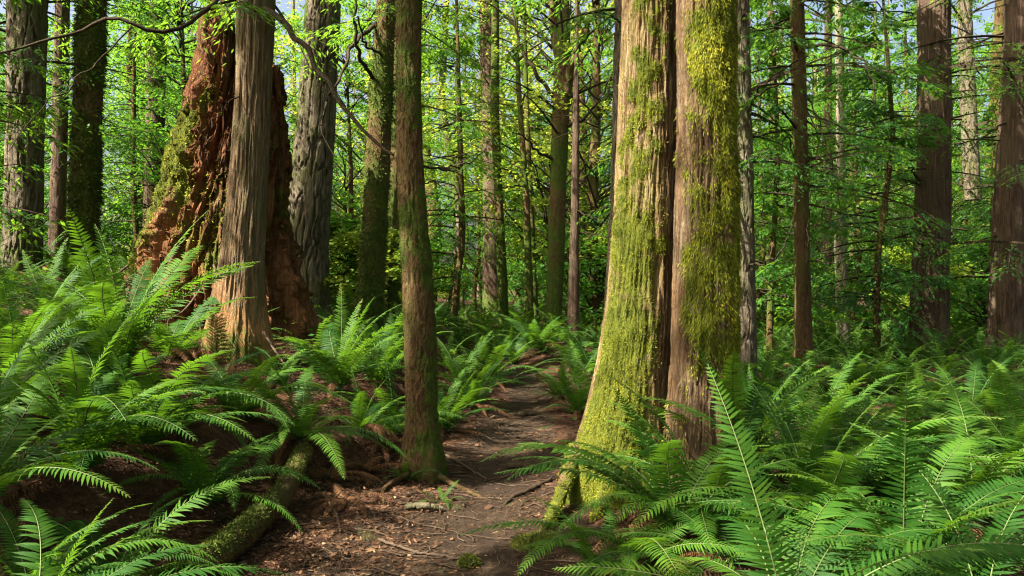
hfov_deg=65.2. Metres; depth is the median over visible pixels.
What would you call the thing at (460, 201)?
hemlock tree
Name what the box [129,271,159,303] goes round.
sword fern
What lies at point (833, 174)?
hemlock tree
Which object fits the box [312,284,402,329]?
sword fern
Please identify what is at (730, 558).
sword fern
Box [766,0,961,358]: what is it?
hemlock tree
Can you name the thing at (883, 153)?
maple tree
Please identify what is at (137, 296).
sword fern
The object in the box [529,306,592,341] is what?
sword fern
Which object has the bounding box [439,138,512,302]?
maple tree
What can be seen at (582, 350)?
sword fern
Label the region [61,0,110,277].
fir tree
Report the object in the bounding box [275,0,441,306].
maple tree
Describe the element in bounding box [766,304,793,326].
sword fern
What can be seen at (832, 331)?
sword fern
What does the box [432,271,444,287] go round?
shrub
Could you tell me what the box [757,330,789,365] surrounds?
sword fern
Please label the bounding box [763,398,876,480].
sword fern
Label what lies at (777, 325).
sword fern
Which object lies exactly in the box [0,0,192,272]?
fir tree
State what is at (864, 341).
sword fern
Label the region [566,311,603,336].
sword fern
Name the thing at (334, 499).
dead fern
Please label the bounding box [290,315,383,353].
sword fern
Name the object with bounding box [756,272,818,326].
shrub
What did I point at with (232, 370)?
dead fern
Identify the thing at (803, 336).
hemlock tree
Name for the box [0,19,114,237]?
maple tree
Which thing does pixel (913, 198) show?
maple tree
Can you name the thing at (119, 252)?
sword fern
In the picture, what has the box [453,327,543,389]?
sword fern
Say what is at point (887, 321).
sword fern
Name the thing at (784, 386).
sword fern
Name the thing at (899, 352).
sword fern
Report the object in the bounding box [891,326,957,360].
sword fern
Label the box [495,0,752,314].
fir tree
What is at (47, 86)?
maple tree
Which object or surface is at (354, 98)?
hemlock tree
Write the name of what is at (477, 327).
sword fern
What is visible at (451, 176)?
fir tree
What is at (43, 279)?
sword fern
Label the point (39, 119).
cedar tree
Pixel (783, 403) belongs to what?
sword fern
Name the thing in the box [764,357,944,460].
sword fern
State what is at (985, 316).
shrub
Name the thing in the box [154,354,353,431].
sword fern
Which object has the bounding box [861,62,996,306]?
maple tree
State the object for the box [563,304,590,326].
sword fern
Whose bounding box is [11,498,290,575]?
sword fern
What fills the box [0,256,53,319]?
sword fern
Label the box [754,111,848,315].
maple tree
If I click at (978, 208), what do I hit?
hemlock tree
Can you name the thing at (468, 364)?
sword fern
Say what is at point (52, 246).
sword fern
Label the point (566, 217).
maple tree
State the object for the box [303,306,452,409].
sword fern
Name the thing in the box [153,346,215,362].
dead fern
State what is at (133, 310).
sword fern
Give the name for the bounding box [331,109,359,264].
hemlock tree
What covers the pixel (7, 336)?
sword fern
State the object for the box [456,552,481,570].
moss cushion
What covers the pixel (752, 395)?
sword fern
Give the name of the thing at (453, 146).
fir tree
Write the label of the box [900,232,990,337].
shrub
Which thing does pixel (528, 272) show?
alder tree
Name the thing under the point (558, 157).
maple tree
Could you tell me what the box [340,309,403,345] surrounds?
sword fern
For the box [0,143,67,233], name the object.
shrub
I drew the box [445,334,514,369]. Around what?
sword fern
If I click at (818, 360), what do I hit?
sword fern
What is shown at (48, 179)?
maple tree
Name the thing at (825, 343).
sword fern
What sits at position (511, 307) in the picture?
sword fern
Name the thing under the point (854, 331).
sword fern
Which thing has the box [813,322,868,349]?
sword fern
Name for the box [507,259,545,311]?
shrub
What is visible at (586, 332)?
sword fern
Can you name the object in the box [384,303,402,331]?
sword fern
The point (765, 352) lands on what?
sword fern
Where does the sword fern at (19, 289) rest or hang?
on the ground at (78, 495)
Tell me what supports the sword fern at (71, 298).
on the ground at (78, 495)
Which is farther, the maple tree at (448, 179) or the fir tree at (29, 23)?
the maple tree at (448, 179)
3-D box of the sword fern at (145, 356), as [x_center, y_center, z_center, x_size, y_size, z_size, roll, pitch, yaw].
[-2.389,0.731,5.529,1.530,0.721,1.374,0,0,0]
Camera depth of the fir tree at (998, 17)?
21.24 m
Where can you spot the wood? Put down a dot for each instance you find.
(806, 17)
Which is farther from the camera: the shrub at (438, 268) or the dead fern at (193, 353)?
the shrub at (438, 268)
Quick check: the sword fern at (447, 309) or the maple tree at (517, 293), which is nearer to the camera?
the sword fern at (447, 309)
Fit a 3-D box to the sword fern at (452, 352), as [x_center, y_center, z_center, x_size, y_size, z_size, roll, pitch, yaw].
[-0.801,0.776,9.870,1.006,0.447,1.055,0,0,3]
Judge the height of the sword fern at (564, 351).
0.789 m
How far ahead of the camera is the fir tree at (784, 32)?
34.69 m
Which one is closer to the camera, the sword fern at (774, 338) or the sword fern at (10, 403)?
the sword fern at (10, 403)
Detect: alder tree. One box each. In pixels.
[433,0,573,329]
[478,0,541,329]
[484,0,604,318]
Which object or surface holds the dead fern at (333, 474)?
on the ground at (78, 495)
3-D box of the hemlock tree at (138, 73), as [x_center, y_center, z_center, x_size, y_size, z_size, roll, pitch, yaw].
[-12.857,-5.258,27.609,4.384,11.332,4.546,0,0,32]
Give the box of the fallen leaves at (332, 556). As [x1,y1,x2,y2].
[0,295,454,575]
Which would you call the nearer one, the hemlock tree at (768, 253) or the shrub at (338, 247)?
the shrub at (338, 247)
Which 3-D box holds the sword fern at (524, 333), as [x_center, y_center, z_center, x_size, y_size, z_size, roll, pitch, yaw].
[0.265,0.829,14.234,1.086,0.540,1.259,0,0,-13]
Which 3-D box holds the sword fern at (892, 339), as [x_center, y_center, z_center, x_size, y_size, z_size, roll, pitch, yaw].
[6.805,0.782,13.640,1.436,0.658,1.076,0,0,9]
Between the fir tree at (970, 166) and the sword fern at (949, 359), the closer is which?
the sword fern at (949, 359)
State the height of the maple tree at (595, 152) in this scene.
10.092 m
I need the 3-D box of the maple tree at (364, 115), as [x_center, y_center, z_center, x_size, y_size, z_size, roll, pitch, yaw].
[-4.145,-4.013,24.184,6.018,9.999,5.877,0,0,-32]
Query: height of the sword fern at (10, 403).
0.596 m
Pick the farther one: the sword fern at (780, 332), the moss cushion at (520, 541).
the sword fern at (780, 332)
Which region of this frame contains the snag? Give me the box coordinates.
[535,0,611,342]
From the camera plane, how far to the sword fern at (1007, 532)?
3.73 m
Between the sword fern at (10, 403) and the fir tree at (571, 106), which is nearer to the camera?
the sword fern at (10, 403)
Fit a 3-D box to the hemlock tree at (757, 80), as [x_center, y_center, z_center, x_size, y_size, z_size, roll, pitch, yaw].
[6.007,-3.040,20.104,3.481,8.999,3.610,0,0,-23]
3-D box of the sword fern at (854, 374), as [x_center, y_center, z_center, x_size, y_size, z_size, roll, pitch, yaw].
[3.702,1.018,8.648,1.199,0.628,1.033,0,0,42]
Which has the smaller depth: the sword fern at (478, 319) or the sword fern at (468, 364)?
the sword fern at (468, 364)
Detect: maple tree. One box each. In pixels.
[0,0,128,223]
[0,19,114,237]
[0,36,103,228]
[0,72,51,206]
[0,86,71,250]
[44,0,195,248]
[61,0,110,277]
[70,78,141,247]
[87,0,291,223]
[101,53,179,245]
[102,0,281,220]
[130,0,333,171]
[165,0,371,166]
[273,0,548,300]
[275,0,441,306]
[284,74,359,212]
[285,95,297,151]
[288,0,454,228]
[300,0,469,337]
[337,2,501,322]
[422,0,614,282]
[422,6,568,288]
[424,90,482,266]
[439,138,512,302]
[446,55,554,302]
[448,0,612,341]
[455,0,614,330]
[466,105,571,306]
[470,0,614,313]
[502,48,612,283]
[534,123,610,271]
[751,22,912,328]
[752,50,817,259]
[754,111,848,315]
[757,30,916,296]
[766,115,866,297]
[768,61,911,286]
[846,92,955,277]
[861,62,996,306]
[863,46,993,266]
[869,134,983,278]
[901,88,995,306]
[910,106,993,274]
[952,118,996,244]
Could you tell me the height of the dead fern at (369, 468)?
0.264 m
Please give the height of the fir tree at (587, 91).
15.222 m
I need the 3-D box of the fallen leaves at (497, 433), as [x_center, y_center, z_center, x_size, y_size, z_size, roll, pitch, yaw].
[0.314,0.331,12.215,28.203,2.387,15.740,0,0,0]
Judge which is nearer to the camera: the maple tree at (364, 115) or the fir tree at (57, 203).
the fir tree at (57, 203)
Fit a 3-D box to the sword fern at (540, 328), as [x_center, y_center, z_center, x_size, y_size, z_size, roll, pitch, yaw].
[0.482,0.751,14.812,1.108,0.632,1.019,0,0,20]
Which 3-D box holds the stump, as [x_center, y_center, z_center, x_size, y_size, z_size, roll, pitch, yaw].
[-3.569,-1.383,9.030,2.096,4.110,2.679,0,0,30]
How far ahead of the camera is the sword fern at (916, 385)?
7.68 m
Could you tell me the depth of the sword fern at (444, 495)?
5.57 m
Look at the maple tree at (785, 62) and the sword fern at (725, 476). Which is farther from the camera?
the maple tree at (785, 62)
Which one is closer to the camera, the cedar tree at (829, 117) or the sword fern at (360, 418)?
the sword fern at (360, 418)
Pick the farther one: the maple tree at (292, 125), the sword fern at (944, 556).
the maple tree at (292, 125)
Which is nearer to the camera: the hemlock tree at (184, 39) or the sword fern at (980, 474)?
the sword fern at (980, 474)
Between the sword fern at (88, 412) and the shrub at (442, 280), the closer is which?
the sword fern at (88, 412)
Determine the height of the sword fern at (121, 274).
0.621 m
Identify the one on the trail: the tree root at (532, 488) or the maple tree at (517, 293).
the tree root at (532, 488)
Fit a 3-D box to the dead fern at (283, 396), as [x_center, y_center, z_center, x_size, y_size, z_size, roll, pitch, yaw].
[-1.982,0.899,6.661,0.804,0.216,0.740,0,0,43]
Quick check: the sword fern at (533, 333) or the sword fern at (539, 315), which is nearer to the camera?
the sword fern at (533, 333)
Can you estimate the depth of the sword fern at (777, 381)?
8.78 m
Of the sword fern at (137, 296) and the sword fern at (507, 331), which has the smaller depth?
the sword fern at (137, 296)
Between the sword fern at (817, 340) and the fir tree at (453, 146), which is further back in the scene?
the fir tree at (453, 146)
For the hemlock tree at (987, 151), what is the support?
on the ground at (78, 495)
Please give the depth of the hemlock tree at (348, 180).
34.44 m
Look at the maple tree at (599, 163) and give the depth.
31.04 m
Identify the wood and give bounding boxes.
[168,0,992,301]
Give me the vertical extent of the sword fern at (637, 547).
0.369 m
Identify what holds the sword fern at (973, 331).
on the ground at (78, 495)
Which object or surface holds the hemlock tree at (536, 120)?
on the ground at (78, 495)
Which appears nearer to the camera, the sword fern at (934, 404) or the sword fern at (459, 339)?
the sword fern at (934, 404)
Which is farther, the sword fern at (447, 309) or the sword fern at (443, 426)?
the sword fern at (447, 309)
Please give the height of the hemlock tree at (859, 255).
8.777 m
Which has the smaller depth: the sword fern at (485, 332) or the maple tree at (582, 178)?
the sword fern at (485, 332)
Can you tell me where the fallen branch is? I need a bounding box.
[321,492,341,532]
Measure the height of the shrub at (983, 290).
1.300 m
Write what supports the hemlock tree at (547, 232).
on the ground at (78, 495)
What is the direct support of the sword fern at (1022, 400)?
on the ground at (78, 495)
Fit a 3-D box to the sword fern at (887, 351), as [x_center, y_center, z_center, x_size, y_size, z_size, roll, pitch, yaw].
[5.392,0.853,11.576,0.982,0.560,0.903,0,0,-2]
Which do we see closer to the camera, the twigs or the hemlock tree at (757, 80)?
the twigs
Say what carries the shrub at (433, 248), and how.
on the ground at (78, 495)
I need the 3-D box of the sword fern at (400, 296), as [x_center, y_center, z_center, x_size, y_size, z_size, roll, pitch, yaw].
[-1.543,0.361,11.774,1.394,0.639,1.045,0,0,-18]
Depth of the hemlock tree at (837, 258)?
14.44 m
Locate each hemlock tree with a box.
[45,0,185,244]
[99,12,186,255]
[171,33,195,76]
[329,71,368,272]
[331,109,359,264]
[331,147,361,222]
[331,166,344,270]
[356,0,535,329]
[427,49,516,308]
[437,165,482,307]
[473,18,571,307]
[478,88,569,293]
[505,207,522,295]
[513,161,569,305]
[539,5,614,276]
[545,0,614,295]
[565,21,612,228]
[580,102,611,284]
[738,0,969,378]
[749,0,867,362]
[750,3,820,320]
[753,108,793,288]
[754,0,969,350]
[754,155,782,262]
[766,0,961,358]
[774,1,915,331]
[791,72,872,304]
[816,87,907,314]
[823,46,952,319]
[848,0,970,312]
[907,33,993,310]
[950,104,997,314]
[952,99,995,258]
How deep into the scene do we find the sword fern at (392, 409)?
7.08 m
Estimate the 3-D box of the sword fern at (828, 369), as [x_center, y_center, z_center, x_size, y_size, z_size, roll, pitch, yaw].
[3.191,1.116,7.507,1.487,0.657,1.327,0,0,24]
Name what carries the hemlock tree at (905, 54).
on the ground at (78, 495)
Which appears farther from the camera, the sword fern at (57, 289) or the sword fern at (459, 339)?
the sword fern at (459, 339)
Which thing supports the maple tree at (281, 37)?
on the ground at (78, 495)
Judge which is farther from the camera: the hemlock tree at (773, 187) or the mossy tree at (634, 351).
the hemlock tree at (773, 187)
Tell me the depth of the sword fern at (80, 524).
3.87 m
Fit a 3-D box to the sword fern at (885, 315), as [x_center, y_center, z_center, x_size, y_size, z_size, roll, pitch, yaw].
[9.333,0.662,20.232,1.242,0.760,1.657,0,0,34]
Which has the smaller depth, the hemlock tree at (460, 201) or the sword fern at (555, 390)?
the sword fern at (555, 390)
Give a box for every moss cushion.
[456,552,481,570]
[509,529,560,552]
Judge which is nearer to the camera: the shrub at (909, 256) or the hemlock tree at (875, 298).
the hemlock tree at (875, 298)
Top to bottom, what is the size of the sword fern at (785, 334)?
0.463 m
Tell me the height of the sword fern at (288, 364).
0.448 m
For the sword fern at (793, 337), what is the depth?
13.13 m
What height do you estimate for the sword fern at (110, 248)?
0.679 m
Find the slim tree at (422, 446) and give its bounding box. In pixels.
[394,0,484,483]
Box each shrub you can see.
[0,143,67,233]
[44,192,142,260]
[101,230,132,266]
[319,226,401,314]
[329,203,388,297]
[329,219,387,300]
[333,218,457,294]
[429,236,464,293]
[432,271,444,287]
[434,274,471,304]
[437,266,461,301]
[462,267,511,302]
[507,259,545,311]
[524,228,608,321]
[537,238,590,301]
[538,272,591,320]
[579,275,604,309]
[755,262,793,306]
[755,264,794,333]
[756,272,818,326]
[813,271,868,315]
[858,246,909,315]
[869,242,982,328]
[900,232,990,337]
[951,240,987,315]
[959,283,986,320]
[966,274,988,315]
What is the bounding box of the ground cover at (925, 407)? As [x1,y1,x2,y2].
[0,238,1022,466]
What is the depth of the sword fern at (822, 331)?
12.40 m
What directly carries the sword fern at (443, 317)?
on the ground at (78, 495)
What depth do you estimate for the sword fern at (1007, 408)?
5.32 m
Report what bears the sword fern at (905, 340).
on the ground at (78, 495)
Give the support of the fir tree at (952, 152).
on the ground at (78, 495)
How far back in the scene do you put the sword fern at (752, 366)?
8.29 m
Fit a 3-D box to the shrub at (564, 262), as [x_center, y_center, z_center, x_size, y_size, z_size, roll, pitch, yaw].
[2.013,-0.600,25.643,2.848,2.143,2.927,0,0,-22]
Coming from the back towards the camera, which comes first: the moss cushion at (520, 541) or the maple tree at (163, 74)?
the maple tree at (163, 74)
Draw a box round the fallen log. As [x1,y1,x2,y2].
[152,442,313,575]
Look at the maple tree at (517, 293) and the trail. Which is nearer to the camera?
the trail
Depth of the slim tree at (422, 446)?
6.25 m
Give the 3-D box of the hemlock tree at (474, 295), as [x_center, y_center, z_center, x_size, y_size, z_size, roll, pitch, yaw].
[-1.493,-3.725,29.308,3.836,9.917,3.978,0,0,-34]
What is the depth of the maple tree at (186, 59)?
19.15 m
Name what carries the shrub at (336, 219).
on the ground at (78, 495)
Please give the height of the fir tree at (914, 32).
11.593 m
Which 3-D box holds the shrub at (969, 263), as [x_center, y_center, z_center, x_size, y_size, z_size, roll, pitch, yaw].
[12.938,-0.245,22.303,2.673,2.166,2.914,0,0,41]
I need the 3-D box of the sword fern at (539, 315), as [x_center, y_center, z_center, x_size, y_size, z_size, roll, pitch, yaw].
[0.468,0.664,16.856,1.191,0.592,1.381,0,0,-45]
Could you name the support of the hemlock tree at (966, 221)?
on the ground at (78, 495)
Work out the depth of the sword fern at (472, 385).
8.58 m
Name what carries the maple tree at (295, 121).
on the ground at (78, 495)
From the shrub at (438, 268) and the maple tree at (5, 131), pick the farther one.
the maple tree at (5, 131)
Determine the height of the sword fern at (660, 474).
1.077 m
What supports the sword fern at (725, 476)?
on the ground at (78, 495)
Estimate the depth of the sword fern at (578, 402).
8.53 m
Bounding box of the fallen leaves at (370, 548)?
[158,331,652,574]
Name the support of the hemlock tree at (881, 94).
on the ground at (78, 495)
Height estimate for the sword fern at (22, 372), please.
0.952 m
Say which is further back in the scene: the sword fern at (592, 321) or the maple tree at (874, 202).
the maple tree at (874, 202)
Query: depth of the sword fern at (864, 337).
14.76 m
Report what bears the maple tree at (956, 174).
on the ground at (78, 495)
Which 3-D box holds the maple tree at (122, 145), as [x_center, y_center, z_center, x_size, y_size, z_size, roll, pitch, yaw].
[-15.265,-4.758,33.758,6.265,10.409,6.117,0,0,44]
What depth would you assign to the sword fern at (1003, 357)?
9.03 m
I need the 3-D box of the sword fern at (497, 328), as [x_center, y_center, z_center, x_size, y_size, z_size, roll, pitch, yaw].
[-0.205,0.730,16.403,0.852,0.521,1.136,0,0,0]
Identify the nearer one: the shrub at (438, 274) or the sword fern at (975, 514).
the sword fern at (975, 514)
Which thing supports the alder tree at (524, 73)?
on the ground at (78, 495)
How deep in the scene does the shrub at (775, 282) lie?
22.67 m
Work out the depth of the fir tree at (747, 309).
9.49 m
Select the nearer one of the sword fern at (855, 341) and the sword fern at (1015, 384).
the sword fern at (1015, 384)
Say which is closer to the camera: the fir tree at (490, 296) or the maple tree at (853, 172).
the fir tree at (490, 296)
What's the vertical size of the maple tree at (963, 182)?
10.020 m
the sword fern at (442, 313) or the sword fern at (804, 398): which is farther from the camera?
the sword fern at (442, 313)
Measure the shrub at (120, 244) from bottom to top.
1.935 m
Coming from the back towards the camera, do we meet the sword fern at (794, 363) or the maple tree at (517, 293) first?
the maple tree at (517, 293)
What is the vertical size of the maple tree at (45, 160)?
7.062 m
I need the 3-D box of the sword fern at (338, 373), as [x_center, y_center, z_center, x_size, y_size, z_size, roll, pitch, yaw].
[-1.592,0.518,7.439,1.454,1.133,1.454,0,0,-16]
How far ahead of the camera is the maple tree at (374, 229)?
10.37 m
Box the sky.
[0,0,994,288]
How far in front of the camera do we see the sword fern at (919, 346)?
12.72 m
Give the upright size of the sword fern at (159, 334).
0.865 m
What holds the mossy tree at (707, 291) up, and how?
on the ground at (78, 495)
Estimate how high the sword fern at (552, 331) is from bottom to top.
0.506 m
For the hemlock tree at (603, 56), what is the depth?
22.94 m
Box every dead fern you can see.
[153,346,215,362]
[186,362,272,392]
[247,382,305,410]
[291,491,400,516]
[304,459,383,503]
[341,456,415,486]
[355,436,402,465]
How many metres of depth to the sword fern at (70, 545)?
3.58 m
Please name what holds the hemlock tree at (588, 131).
on the ground at (78, 495)
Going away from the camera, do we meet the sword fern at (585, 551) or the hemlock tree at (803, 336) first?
the sword fern at (585, 551)
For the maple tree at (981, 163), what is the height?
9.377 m
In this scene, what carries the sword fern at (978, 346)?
on the ground at (78, 495)
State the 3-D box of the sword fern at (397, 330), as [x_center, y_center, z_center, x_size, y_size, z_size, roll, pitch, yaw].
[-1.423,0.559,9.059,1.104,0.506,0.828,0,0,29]
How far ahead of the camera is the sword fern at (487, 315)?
17.88 m
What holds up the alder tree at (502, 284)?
on the ground at (78, 495)
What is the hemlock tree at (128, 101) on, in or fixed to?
on the ground at (78, 495)
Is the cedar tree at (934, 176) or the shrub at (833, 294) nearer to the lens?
the cedar tree at (934, 176)
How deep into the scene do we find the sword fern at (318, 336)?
7.90 m
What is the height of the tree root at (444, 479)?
0.108 m
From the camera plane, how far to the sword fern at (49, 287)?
7.69 m
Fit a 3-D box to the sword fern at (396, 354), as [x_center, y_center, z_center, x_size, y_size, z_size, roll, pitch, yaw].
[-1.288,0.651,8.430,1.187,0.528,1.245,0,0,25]
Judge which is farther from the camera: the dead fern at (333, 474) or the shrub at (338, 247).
the shrub at (338, 247)
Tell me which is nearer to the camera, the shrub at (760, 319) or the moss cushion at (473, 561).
the moss cushion at (473, 561)
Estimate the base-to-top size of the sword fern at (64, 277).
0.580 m
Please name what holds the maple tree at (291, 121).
on the ground at (78, 495)
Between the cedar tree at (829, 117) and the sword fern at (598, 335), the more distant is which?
the cedar tree at (829, 117)
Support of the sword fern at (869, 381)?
on the ground at (78, 495)
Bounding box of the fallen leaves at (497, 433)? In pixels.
[17,267,1023,558]
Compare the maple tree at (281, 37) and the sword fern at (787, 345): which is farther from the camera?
the maple tree at (281, 37)
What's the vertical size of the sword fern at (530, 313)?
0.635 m
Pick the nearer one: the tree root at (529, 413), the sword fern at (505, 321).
the tree root at (529, 413)
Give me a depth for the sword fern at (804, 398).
7.11 m
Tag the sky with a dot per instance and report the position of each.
(986, 13)
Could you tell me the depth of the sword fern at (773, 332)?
14.49 m
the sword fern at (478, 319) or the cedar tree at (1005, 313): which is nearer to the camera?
the cedar tree at (1005, 313)
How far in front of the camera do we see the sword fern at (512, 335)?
13.13 m
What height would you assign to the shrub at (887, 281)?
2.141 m
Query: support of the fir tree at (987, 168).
on the ground at (78, 495)
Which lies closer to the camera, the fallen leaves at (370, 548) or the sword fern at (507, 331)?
the fallen leaves at (370, 548)
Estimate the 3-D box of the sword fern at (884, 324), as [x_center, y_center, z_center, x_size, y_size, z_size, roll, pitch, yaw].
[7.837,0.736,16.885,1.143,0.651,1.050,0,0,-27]
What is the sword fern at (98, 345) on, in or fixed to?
on the ground at (78, 495)
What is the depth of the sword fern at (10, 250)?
10.17 m
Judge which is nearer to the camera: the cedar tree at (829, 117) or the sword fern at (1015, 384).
the sword fern at (1015, 384)
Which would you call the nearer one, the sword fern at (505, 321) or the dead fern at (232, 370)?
the dead fern at (232, 370)
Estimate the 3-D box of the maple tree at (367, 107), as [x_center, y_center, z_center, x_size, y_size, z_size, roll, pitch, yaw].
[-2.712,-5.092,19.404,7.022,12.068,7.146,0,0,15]
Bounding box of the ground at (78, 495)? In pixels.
[0,261,1023,575]
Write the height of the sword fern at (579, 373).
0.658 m
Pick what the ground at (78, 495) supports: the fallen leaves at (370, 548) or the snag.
the snag
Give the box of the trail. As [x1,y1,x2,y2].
[282,331,629,575]
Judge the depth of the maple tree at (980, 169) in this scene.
34.34 m
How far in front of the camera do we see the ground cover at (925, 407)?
12.02 m
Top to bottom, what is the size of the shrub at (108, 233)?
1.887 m
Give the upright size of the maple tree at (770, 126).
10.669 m
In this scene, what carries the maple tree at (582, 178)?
on the ground at (78, 495)
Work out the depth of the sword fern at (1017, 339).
11.77 m
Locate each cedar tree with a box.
[0,0,82,250]
[0,0,428,366]
[68,0,189,245]
[787,0,894,263]
[811,0,1023,355]
[854,0,1023,356]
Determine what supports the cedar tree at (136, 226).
on the ground at (78, 495)
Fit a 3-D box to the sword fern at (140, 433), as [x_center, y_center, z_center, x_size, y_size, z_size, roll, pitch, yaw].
[-2.244,0.667,4.958,1.721,0.950,1.453,0,0,44]
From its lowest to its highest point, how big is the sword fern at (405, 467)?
0.222 m
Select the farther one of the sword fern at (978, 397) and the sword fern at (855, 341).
the sword fern at (855, 341)
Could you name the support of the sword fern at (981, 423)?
on the ground at (78, 495)
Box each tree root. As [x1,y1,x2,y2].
[380,472,410,505]
[437,473,485,497]
[495,475,556,511]
[501,462,546,469]
[502,411,559,418]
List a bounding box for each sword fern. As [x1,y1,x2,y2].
[0,208,257,384]
[0,237,32,266]
[0,238,133,319]
[0,254,144,415]
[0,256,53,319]
[0,281,49,326]
[0,298,133,467]
[0,301,130,365]
[0,306,172,575]
[0,310,260,519]
[0,367,95,466]
[0,476,269,575]
[0,502,218,575]
[1,258,50,297]
[1,287,86,342]
[6,286,169,425]
[7,269,127,311]
[10,240,121,281]
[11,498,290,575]
[17,265,78,304]
[17,321,294,458]
[25,234,101,271]
[26,258,124,289]
[43,231,64,262]
[45,234,135,269]
[60,349,278,450]
[63,293,164,350]
[69,254,127,290]
[71,268,136,301]
[73,284,188,337]
[99,435,319,531]
[106,241,132,272]
[109,280,183,319]
[110,296,254,371]
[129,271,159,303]
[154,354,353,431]
[211,353,407,480]
[235,344,341,395]
[266,284,403,402]
[268,307,292,341]
[270,310,360,368]
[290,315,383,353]
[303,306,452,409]
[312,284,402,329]
[312,367,404,449]
[327,356,466,434]
[331,277,355,311]
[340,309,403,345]
[355,331,452,371]
[356,317,443,351]
[374,312,446,343]
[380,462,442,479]
[382,368,507,439]
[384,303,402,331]
[385,291,457,326]
[394,293,471,331]
[396,302,484,343]
[420,479,466,508]
[435,292,467,324]
[435,300,475,324]
[437,330,534,405]
[437,331,481,368]
[437,355,526,421]
[441,302,471,322]
[441,309,486,339]
[444,315,488,336]
[445,322,478,348]
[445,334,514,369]
[453,317,504,342]
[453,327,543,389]
[454,310,534,353]
[459,297,517,326]
[460,518,760,575]
[465,305,497,330]
[471,323,553,363]
[475,317,533,343]
[481,311,537,336]
[481,387,867,568]
[483,311,521,333]
[483,311,588,349]
[487,298,523,325]
[489,321,547,347]
[494,301,524,320]
[500,310,538,333]
[500,320,556,344]
[506,344,591,403]
[510,312,562,333]
[512,307,566,325]
[515,340,597,387]
[516,323,565,341]
[519,495,688,575]
[528,326,598,371]
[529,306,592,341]
[530,322,598,364]
[531,348,593,420]
[552,364,1023,575]
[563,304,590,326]
[564,326,599,354]
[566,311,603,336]
[579,324,601,345]
[580,321,600,340]
[589,372,828,570]
[595,485,885,575]
[613,328,926,530]
[628,366,1003,550]
[695,371,1023,575]
[738,360,787,395]
[738,361,825,423]
[739,360,872,444]
[740,361,843,409]
[740,369,772,409]
[747,350,872,388]
[752,352,896,430]
[757,324,787,348]
[757,326,855,368]
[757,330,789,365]
[757,333,791,357]
[757,342,793,371]
[757,348,798,380]
[758,322,793,356]
[760,326,793,351]
[761,320,793,339]
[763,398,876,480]
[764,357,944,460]
[765,411,1023,511]
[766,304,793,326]
[766,330,838,366]
[774,326,793,343]
[780,322,874,356]
[782,327,828,352]
[784,329,854,363]
[787,324,850,350]
[790,365,931,428]
[791,313,833,328]
[794,423,1023,575]
[795,352,910,397]
[804,354,945,406]
[807,346,914,390]
[812,313,835,333]
[812,322,868,346]
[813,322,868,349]
[814,325,908,367]
[816,323,867,340]
[816,341,880,370]
[828,361,1023,541]
[835,327,865,348]
[842,332,908,358]
[842,353,980,390]
[844,367,1020,465]
[845,329,905,353]
[853,323,891,345]
[853,329,930,363]
[855,356,982,421]
[858,314,903,343]
[860,302,908,324]
[860,309,897,337]
[861,303,906,330]
[874,343,937,373]
[878,358,998,401]
[881,321,957,350]
[881,325,918,355]
[883,349,1023,410]
[886,342,961,382]
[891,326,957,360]
[891,393,1023,453]
[892,386,1011,432]
[897,332,964,354]
[899,325,977,366]
[904,321,1007,371]
[916,356,1023,488]
[935,327,1023,365]
[938,350,1023,388]
[946,346,1005,376]
[950,324,984,353]
[951,322,980,348]
[954,318,985,347]
[956,340,1023,383]
[957,319,985,344]
[957,334,1023,371]
[968,332,1023,361]
[974,360,1023,415]
[978,375,1023,466]
[986,331,1023,367]
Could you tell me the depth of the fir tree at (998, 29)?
19.85 m
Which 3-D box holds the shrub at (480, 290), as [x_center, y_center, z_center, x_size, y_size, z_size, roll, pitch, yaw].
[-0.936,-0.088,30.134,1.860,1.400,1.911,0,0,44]
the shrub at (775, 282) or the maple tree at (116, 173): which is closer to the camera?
the shrub at (775, 282)
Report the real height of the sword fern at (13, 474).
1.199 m
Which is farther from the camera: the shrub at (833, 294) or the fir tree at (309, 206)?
the shrub at (833, 294)
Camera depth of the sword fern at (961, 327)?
13.56 m
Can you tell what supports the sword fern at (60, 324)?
on the ground at (78, 495)
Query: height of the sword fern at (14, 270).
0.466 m
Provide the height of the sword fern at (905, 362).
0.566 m
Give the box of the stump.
[87,0,320,340]
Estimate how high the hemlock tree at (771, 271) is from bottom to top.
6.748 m
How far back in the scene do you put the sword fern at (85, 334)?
6.91 m
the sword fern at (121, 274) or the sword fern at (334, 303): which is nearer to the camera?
the sword fern at (121, 274)
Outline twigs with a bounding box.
[160,337,643,575]
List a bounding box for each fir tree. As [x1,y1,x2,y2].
[0,0,169,262]
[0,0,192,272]
[68,0,234,226]
[288,0,340,317]
[421,0,470,303]
[423,0,510,313]
[430,0,583,321]
[435,64,479,241]
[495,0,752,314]
[499,31,515,202]
[533,3,587,304]
[567,16,592,184]
[576,0,916,382]
[751,0,790,295]
[860,0,1001,261]
[894,3,1001,308]
[897,4,982,188]
[952,0,1003,134]
[955,0,1001,56]
[972,110,995,205]
[977,47,994,196]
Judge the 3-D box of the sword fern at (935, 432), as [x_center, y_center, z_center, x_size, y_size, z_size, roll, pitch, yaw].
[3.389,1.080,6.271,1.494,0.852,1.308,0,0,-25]
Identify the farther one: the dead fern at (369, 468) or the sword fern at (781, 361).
the sword fern at (781, 361)
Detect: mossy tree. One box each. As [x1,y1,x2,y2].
[537,0,676,531]
[661,0,758,514]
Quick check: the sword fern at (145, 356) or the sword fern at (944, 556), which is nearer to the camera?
the sword fern at (944, 556)
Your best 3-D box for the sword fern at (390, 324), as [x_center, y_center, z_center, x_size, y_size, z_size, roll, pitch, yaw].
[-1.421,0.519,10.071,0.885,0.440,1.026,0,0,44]
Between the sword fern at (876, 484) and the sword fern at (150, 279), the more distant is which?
the sword fern at (150, 279)

